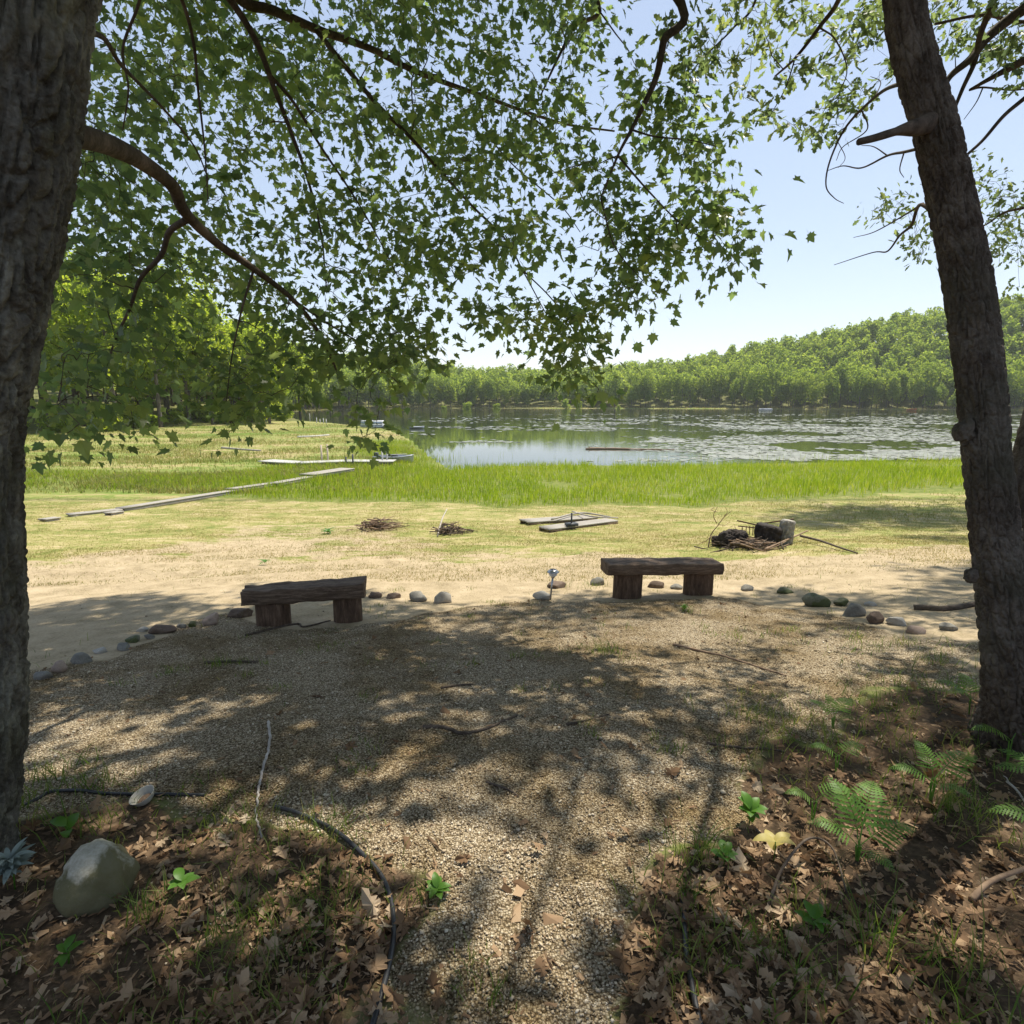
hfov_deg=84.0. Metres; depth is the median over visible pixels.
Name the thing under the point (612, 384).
shore tree
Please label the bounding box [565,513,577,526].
dock post
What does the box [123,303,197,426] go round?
woodland tree
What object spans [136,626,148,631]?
edging stone
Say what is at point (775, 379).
shore tree
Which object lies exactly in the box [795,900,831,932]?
herb plant
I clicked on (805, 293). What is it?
sky
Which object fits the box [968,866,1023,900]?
stick
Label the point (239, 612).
edging stone
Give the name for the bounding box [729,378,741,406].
shore tree
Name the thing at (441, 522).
stick
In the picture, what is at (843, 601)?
edging stone
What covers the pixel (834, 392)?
shore tree
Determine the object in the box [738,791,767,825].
herb plant
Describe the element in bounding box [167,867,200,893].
herb plant
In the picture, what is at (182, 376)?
woodland tree
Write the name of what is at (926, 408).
marsh grass
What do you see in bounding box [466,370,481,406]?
shore tree
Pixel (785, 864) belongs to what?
stick
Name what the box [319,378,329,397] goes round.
shore tree
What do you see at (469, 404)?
bank shrub
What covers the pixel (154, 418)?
shrub
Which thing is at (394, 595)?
edging stone
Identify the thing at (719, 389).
shore tree
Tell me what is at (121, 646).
edging stone
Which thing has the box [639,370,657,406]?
shore tree
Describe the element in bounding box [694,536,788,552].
kindling heap
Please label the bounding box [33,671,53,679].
edging stone
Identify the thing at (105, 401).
woodland tree
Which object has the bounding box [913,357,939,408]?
shore tree
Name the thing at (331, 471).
boardwalk section
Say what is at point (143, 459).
meadow grass
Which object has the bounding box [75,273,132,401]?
woodland tree
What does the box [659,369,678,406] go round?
shore tree
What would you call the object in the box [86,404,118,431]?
shrub
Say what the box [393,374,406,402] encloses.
shore tree
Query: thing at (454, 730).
stick
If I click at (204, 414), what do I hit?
shrub
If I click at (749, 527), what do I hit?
fire grate
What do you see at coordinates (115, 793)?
hose
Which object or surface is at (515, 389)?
shore tree
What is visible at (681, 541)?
lawn grass
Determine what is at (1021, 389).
shore tree
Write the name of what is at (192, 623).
edging stone
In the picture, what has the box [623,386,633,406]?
shore tree
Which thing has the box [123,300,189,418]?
woodland tree
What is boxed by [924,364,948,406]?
shore tree
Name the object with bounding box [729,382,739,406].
shore tree
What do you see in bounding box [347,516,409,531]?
brush pile
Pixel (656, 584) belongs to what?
edging stone
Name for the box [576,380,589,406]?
shore tree
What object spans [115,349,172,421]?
woodland tree
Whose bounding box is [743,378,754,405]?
shore tree
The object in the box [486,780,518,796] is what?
stick
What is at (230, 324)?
woodland tree
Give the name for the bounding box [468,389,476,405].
shore tree
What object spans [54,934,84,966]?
herb plant
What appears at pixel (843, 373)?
shore tree
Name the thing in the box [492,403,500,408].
bank shrub
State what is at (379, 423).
pontoon boat
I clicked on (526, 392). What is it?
shore tree
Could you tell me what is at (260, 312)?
woodland tree
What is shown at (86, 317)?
woodland tree
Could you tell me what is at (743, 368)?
shore tree
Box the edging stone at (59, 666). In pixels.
[50,660,67,672]
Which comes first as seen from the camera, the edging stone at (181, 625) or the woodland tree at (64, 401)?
the edging stone at (181, 625)
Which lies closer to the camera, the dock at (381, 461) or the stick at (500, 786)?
the stick at (500, 786)
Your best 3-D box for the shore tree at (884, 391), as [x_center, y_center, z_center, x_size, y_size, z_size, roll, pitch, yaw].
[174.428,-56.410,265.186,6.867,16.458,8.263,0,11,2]
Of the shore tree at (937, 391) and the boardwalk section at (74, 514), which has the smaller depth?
the boardwalk section at (74, 514)
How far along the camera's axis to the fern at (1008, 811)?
2.34 m
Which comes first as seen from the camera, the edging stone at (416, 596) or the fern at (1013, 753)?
the fern at (1013, 753)
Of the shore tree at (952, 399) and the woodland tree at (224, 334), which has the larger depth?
the shore tree at (952, 399)
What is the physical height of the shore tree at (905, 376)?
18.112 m
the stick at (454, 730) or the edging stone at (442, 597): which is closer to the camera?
the stick at (454, 730)
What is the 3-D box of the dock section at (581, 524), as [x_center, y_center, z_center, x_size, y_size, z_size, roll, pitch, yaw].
[1.836,0.372,15.342,2.632,0.264,0.442,-9,14,-38]
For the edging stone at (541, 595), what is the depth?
7.18 m
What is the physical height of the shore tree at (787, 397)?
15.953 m
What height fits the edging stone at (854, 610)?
0.202 m
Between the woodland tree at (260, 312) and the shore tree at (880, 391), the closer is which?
the woodland tree at (260, 312)
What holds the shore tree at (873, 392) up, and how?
on the ground at (126, 605)
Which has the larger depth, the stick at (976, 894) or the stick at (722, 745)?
the stick at (722, 745)
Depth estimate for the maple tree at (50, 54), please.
4.92 m
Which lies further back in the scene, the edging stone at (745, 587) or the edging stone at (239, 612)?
the edging stone at (745, 587)
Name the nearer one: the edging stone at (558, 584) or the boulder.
the boulder
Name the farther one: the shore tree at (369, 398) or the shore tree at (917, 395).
the shore tree at (369, 398)
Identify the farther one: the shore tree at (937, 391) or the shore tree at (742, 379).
the shore tree at (742, 379)
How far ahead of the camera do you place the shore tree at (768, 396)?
269.18 m
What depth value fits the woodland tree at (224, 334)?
99.61 m
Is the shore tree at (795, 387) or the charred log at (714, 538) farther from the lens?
the shore tree at (795, 387)
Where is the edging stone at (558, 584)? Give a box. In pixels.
[547,581,565,588]
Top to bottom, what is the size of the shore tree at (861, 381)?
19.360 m
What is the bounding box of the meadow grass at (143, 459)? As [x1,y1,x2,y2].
[25,422,966,521]
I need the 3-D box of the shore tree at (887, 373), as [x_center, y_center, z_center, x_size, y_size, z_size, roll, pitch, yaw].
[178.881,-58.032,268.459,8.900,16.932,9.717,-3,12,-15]
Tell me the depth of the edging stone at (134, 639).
5.20 m
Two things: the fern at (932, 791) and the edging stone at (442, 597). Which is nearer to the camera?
the fern at (932, 791)
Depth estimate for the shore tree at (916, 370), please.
267.56 m
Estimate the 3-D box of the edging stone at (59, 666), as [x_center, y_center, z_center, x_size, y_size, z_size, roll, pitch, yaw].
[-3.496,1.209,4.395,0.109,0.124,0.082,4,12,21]
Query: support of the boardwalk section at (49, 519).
on the ground at (126, 605)
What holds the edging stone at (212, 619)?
on the ground at (126, 605)
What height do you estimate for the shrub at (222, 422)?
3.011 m
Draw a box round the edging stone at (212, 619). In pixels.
[202,612,218,625]
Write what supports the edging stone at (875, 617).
on the ground at (126, 605)
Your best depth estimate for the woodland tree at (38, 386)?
92.41 m
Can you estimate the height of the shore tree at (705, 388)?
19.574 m
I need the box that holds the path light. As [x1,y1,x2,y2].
[547,568,558,599]
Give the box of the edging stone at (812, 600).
[802,593,830,606]
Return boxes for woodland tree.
[37,384,42,399]
[38,275,81,430]
[38,339,76,420]
[43,244,119,425]
[45,346,91,405]
[50,279,131,401]
[60,273,151,419]
[66,254,128,403]
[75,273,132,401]
[106,355,133,397]
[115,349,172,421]
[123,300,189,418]
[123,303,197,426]
[140,251,219,420]
[169,287,240,424]
[169,380,174,405]
[171,341,203,401]
[175,301,237,397]
[215,324,242,403]
[224,320,250,398]
[227,323,280,412]
[229,314,284,389]
[241,311,275,401]
[245,340,289,422]
[282,342,314,416]
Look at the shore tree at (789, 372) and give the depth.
279.95 m
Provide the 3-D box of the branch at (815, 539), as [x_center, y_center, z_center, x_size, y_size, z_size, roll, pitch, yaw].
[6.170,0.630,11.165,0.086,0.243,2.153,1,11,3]
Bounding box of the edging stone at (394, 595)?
[386,592,400,598]
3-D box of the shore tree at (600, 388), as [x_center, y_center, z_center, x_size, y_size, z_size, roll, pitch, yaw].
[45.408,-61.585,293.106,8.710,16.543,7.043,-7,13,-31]
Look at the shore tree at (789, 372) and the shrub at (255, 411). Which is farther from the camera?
the shore tree at (789, 372)
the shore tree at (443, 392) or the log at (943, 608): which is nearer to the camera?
the log at (943, 608)
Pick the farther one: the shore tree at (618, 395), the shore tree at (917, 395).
the shore tree at (618, 395)
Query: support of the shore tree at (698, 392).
on the ground at (126, 605)
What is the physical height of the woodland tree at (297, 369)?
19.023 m
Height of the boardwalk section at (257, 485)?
0.225 m
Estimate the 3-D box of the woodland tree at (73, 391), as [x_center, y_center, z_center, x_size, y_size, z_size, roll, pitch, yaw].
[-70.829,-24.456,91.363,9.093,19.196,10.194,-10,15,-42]
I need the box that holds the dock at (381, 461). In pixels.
[258,444,395,465]
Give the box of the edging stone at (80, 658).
[70,652,92,663]
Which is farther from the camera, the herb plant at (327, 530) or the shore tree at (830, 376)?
the shore tree at (830, 376)
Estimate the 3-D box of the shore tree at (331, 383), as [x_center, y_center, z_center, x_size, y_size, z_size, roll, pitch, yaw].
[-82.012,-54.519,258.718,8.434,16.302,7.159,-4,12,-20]
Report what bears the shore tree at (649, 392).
on the ground at (126, 605)
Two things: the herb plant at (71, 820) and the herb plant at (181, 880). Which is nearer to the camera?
the herb plant at (181, 880)
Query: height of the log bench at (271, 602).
0.487 m
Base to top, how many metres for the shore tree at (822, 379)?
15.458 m
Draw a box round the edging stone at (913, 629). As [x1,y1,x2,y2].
[906,625,925,634]
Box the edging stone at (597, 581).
[590,577,603,585]
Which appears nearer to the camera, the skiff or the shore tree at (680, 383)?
the skiff
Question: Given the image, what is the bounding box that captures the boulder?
[53,838,139,917]
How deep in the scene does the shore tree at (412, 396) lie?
287.29 m
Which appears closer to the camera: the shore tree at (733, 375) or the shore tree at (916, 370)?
the shore tree at (916, 370)
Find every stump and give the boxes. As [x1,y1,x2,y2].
[754,522,782,544]
[779,519,795,544]
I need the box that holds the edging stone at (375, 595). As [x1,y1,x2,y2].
[368,592,381,597]
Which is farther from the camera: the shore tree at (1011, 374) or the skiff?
the shore tree at (1011, 374)
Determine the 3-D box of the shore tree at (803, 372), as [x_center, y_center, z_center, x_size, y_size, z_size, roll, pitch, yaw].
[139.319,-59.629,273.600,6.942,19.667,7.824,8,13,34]
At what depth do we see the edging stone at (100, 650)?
4.90 m
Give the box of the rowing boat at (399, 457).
[372,452,413,462]
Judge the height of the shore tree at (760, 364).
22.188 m
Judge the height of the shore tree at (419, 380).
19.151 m
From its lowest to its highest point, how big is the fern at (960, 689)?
0.222 m
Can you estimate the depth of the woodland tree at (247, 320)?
104.61 m
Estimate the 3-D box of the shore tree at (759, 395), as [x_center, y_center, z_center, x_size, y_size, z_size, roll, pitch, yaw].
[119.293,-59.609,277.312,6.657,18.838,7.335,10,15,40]
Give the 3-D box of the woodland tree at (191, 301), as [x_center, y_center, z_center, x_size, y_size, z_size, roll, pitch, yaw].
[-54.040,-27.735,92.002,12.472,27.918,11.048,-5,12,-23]
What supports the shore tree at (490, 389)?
on the ground at (126, 605)
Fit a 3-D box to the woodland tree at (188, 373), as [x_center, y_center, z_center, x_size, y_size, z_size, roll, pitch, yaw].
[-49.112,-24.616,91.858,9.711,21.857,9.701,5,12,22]
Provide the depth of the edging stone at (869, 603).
6.51 m
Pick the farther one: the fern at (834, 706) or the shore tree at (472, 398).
the shore tree at (472, 398)
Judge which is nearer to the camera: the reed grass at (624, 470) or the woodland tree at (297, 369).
the reed grass at (624, 470)
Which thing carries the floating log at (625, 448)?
on the lake water
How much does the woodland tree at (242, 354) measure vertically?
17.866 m
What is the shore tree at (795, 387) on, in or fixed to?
on the ground at (126, 605)
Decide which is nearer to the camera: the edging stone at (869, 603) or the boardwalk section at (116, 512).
the edging stone at (869, 603)
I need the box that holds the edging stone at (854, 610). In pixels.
[842,603,865,616]
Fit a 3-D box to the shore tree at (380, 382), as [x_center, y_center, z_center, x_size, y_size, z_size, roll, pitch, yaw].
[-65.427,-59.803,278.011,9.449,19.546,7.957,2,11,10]
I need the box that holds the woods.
[293,293,1023,402]
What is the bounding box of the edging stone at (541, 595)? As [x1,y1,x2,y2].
[532,591,549,599]
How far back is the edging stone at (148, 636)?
5.29 m
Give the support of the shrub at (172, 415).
on the ground at (126, 605)
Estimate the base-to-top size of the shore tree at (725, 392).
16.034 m
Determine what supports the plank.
on the ground at (126, 605)
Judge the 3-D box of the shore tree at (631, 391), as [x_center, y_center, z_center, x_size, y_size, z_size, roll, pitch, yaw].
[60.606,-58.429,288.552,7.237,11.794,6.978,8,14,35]
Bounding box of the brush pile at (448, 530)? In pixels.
[429,521,476,535]
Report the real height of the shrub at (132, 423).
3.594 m
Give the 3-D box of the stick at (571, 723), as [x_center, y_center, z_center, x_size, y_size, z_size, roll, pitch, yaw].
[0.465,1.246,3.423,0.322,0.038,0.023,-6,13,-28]
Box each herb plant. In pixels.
[49,813,78,837]
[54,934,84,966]
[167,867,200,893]
[322,527,334,533]
[425,872,450,898]
[710,839,737,865]
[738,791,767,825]
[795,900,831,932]
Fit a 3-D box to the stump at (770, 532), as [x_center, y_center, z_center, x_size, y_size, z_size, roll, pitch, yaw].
[5.363,0.471,11.891,0.589,0.491,0.568,0,11,0]
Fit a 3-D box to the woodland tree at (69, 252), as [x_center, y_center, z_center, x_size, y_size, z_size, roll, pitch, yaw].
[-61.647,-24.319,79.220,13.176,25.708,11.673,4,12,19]
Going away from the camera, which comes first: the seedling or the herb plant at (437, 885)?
the herb plant at (437, 885)
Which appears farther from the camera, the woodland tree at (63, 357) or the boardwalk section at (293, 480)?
the woodland tree at (63, 357)
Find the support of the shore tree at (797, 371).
on the ground at (126, 605)
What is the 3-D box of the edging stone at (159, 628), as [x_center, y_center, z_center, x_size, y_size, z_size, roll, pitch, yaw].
[-3.420,1.143,5.574,0.245,0.104,0.158,-5,12,-22]
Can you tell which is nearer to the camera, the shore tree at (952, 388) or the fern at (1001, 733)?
the fern at (1001, 733)
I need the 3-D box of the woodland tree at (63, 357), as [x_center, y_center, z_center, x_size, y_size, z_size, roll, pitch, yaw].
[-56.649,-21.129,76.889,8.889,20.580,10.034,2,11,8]
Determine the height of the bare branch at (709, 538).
0.934 m
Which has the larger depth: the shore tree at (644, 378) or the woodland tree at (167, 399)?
the shore tree at (644, 378)
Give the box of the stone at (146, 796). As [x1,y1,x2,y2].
[129,785,153,806]
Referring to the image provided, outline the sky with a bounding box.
[65,0,1023,372]
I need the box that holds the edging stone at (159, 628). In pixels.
[148,624,176,633]
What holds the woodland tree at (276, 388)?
on the ground at (126, 605)
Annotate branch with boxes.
[699,508,735,547]
[764,530,807,550]
[800,535,857,553]
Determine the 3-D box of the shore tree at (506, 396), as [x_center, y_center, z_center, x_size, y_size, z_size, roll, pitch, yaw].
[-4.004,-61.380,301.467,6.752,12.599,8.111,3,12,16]
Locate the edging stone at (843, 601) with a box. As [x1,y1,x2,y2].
[833,597,848,605]
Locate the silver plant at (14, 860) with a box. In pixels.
[0,837,36,889]
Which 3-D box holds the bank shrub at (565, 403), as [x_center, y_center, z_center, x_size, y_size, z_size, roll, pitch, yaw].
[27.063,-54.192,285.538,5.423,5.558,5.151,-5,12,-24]
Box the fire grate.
[737,518,793,534]
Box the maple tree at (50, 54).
[0,0,815,852]
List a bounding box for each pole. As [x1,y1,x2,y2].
[551,512,609,519]
[572,511,617,517]
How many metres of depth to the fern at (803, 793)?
2.49 m
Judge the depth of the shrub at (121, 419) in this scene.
76.30 m
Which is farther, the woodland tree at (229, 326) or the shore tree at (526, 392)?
the shore tree at (526, 392)
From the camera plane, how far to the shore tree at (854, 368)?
268.79 m
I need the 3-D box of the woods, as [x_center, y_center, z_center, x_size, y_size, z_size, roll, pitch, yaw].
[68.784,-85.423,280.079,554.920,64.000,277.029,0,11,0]
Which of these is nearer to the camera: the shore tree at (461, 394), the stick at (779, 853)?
the stick at (779, 853)
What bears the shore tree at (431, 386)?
on the ground at (126, 605)
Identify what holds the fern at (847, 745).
on the ground at (126, 605)
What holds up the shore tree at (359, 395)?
on the ground at (126, 605)
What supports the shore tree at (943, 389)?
on the ground at (126, 605)
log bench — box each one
[240,576,366,626]
[600,557,723,598]
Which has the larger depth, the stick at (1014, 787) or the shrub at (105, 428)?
the shrub at (105, 428)
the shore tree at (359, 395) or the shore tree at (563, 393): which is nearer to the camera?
the shore tree at (359, 395)
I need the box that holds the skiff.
[409,426,423,428]
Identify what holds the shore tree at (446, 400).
on the ground at (126, 605)
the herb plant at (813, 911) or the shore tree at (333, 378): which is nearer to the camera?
the herb plant at (813, 911)
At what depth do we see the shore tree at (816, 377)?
269.34 m
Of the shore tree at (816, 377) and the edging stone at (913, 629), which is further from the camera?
the shore tree at (816, 377)
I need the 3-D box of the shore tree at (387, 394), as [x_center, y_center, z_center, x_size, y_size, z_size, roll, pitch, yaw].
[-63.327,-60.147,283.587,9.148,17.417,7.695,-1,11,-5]
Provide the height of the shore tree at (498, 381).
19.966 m
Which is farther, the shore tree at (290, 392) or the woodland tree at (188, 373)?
the shore tree at (290, 392)
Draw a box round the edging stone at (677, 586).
[670,584,682,589]
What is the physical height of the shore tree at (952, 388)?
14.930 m
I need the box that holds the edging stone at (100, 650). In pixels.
[92,647,107,653]
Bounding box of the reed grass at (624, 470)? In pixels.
[24,439,963,507]
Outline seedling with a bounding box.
[752,829,794,860]
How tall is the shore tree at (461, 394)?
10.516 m
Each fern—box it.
[785,782,850,819]
[808,740,864,771]
[809,695,852,726]
[809,776,916,872]
[890,741,977,801]
[934,673,978,714]
[972,723,1023,764]
[988,803,1023,839]
[993,748,1023,772]
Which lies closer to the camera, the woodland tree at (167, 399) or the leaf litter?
the leaf litter
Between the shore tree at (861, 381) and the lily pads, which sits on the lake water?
the lily pads
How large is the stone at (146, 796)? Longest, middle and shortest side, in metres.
0.106 x 0.106 x 0.040 m
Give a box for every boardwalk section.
[38,517,60,521]
[66,508,122,516]
[103,510,123,514]
[115,490,234,510]
[224,483,276,491]
[270,476,313,485]
[299,468,354,477]
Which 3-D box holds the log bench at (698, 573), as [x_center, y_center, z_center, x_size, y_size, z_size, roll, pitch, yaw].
[1.926,0.858,7.354,1.543,0.537,0.392,-2,11,-8]
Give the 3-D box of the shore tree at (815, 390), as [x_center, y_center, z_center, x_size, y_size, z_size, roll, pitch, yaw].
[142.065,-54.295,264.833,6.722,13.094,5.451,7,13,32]
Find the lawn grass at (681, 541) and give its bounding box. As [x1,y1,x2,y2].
[24,496,970,586]
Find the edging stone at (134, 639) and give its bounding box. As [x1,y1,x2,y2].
[125,635,139,642]
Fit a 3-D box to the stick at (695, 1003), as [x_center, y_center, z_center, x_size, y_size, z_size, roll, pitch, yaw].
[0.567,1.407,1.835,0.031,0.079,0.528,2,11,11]
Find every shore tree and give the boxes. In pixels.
[266,322,295,403]
[289,392,297,410]
[315,380,324,396]
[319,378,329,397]
[325,377,340,399]
[332,369,350,408]
[342,369,357,407]
[349,382,364,403]
[360,381,372,401]
[364,374,376,407]
[368,369,386,398]
[378,377,391,399]
[388,389,398,405]
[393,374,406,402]
[405,382,418,407]
[412,384,424,406]
[415,372,429,406]
[422,373,438,407]
[427,373,437,399]
[434,374,446,405]
[438,377,450,403]
[444,375,457,406]
[456,388,466,405]
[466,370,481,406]
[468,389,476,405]
[477,380,487,406]
[482,375,496,407]
[490,370,503,402]
[497,384,510,406]
[510,382,520,403]
[520,384,533,405]
[558,380,569,400]
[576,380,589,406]
[591,376,607,401]
[606,369,622,407]
[610,381,621,404]
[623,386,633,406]
[626,387,638,401]
[630,368,650,406]
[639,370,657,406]
[644,374,656,401]
[652,377,662,406]
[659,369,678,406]
[673,372,692,406]
[682,377,700,406]
[691,376,700,404]
[699,369,714,405]
[700,369,719,404]
[711,363,729,404]
[719,374,729,400]
[723,362,741,401]
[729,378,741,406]
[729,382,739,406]
[736,357,751,404]
[738,367,754,406]
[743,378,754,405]
[746,364,769,408]
[749,362,764,405]
[749,370,764,400]
[761,380,774,407]
[762,358,782,406]
[772,374,793,407]
[774,362,793,403]
[783,375,792,405]
[785,377,798,406]
[789,372,803,407]
[794,369,809,401]
[797,372,814,408]
[798,368,809,405]
[808,371,821,406]
[810,381,825,405]
[817,373,827,402]
[820,367,841,406]
[826,376,840,408]
[834,356,851,407]
[841,376,857,408]
[848,362,869,405]
[849,367,874,407]
[853,387,868,407]
[864,377,883,408]
[873,376,885,407]
[880,373,893,405]
[883,370,896,405]
[885,373,902,408]
[890,370,910,407]
[906,371,925,407]
[907,365,924,402]
[908,386,922,406]
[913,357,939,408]
[922,386,942,408]
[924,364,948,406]
[931,382,948,408]
[941,369,952,405]
[945,376,954,407]
[946,389,956,408]
[1007,359,1023,381]
[1007,361,1021,391]
[1008,385,1023,408]
[1009,370,1023,407]
[1015,371,1023,398]
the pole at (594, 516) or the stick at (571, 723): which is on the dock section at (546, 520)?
the pole at (594, 516)
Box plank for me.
[297,434,329,437]
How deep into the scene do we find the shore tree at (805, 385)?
263.74 m
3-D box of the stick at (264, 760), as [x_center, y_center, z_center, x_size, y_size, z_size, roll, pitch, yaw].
[-1.250,1.301,2.867,0.048,0.108,1.116,-4,12,-20]
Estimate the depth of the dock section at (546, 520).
16.05 m
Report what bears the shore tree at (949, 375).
on the ground at (126, 605)
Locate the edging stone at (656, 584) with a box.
[647,581,663,588]
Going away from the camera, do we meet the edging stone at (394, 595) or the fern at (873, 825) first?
the fern at (873, 825)
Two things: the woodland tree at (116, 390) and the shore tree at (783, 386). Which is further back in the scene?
the shore tree at (783, 386)
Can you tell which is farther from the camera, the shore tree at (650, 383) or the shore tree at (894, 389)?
the shore tree at (650, 383)
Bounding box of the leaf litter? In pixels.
[0,599,1023,1023]
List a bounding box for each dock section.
[519,515,597,524]
[539,518,617,532]
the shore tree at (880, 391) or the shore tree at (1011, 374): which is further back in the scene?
the shore tree at (880, 391)
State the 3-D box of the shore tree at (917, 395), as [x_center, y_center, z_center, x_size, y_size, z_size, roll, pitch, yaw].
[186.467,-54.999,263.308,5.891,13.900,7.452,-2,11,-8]
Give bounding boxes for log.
[221,447,260,450]
[586,446,674,449]
[711,535,719,545]
[717,529,748,546]
[913,601,975,610]
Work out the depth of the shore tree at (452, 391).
294.90 m
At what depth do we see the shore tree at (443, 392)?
292.24 m
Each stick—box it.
[204,660,257,663]
[245,620,330,635]
[255,720,271,837]
[422,714,517,734]
[437,509,446,536]
[441,683,472,688]
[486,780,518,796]
[566,713,609,724]
[673,643,786,675]
[679,887,702,1023]
[706,742,785,751]
[752,825,792,866]
[767,836,846,905]
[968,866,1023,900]
[1003,775,1023,801]
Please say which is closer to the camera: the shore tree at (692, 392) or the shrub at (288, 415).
the shrub at (288, 415)
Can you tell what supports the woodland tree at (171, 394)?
on the ground at (126, 605)
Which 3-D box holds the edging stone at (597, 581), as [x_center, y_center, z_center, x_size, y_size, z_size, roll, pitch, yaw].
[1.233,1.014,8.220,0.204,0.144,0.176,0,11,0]
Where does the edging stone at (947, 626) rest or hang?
on the ground at (126, 605)
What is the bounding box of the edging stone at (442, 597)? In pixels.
[434,591,451,603]
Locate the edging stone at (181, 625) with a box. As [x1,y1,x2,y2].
[176,623,185,627]
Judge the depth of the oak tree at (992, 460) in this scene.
2.80 m
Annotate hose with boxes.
[24,788,204,806]
[274,804,395,1023]
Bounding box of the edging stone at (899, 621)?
[886,617,905,625]
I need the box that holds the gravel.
[12,579,1015,1023]
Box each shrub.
[34,414,67,432]
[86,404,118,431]
[100,406,123,426]
[123,405,157,427]
[150,415,164,425]
[162,408,183,423]
[182,398,203,418]
[199,409,217,421]
[214,411,234,423]
[245,409,266,421]
[271,402,293,420]
[462,402,471,408]
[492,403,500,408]
[561,399,570,408]
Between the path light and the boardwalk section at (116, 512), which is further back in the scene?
the boardwalk section at (116, 512)
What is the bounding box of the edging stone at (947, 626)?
[939,622,957,630]
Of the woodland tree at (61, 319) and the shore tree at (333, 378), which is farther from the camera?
the shore tree at (333, 378)
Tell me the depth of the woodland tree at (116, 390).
92.00 m
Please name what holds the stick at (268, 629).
on the ground at (126, 605)
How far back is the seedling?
2.25 m
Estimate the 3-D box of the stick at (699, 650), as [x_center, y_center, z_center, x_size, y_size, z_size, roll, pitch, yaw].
[1.784,1.204,4.706,0.098,0.133,1.028,-8,14,-37]
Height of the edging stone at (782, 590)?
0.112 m
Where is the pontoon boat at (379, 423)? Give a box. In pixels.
[360,420,384,427]
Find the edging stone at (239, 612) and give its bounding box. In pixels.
[227,608,252,617]
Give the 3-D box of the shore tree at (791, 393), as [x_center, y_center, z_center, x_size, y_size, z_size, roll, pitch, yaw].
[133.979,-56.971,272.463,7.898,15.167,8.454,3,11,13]
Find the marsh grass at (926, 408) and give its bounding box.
[296,406,1023,410]
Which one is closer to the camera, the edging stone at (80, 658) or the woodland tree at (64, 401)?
the edging stone at (80, 658)
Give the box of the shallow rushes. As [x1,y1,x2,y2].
[432,448,959,464]
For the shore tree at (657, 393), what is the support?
on the ground at (126, 605)
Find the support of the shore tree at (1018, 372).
on the ground at (126, 605)
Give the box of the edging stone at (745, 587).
[741,584,753,590]
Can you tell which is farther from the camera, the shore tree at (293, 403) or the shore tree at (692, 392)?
the shore tree at (692, 392)
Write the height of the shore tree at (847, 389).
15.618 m
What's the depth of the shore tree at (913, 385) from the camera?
254.66 m
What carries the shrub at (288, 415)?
on the ground at (126, 605)
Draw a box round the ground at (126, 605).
[0,327,1023,1023]
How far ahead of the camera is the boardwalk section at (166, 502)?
20.55 m
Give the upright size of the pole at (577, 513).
0.162 m
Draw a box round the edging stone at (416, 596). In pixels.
[409,591,426,601]
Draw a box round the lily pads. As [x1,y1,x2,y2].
[409,414,1021,461]
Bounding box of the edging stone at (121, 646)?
[117,642,129,650]
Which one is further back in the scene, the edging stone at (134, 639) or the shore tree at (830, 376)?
the shore tree at (830, 376)
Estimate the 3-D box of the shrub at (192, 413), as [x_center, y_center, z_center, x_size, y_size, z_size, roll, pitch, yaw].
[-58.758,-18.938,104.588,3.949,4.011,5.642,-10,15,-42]
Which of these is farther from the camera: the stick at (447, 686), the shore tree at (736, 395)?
the shore tree at (736, 395)
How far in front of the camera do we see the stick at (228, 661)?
4.57 m
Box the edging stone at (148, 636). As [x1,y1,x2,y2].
[144,634,154,638]
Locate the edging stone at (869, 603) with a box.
[864,601,876,605]
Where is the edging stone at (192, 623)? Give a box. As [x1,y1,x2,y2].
[188,621,196,626]
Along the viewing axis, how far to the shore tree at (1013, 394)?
243.75 m
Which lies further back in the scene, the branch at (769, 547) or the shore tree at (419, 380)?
the shore tree at (419, 380)
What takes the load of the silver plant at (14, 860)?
on the ground at (126, 605)
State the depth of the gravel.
2.94 m
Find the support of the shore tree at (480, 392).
on the ground at (126, 605)
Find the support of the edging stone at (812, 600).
on the ground at (126, 605)
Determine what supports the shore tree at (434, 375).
on the ground at (126, 605)
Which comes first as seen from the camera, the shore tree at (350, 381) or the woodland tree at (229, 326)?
the woodland tree at (229, 326)
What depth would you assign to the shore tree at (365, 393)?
272.76 m
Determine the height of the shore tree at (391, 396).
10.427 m
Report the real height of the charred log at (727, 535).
0.399 m
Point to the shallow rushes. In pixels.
(689, 460)
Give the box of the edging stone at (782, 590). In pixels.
[777,587,793,593]
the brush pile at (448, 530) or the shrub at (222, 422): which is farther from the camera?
the shrub at (222, 422)
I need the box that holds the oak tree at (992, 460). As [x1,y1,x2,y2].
[638,0,1023,758]
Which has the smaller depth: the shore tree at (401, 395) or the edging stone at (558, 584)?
the edging stone at (558, 584)
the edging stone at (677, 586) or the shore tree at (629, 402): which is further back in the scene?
the shore tree at (629, 402)
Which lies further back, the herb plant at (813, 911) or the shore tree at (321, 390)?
the shore tree at (321, 390)
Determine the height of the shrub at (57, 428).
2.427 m
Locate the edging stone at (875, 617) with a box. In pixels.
[866,611,884,623]
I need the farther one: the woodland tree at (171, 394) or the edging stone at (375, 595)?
the woodland tree at (171, 394)
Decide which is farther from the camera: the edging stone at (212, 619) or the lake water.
the lake water
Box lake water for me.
[290,408,1022,469]
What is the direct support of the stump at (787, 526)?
on the ground at (126, 605)
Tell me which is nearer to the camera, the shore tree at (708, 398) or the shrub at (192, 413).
the shrub at (192, 413)

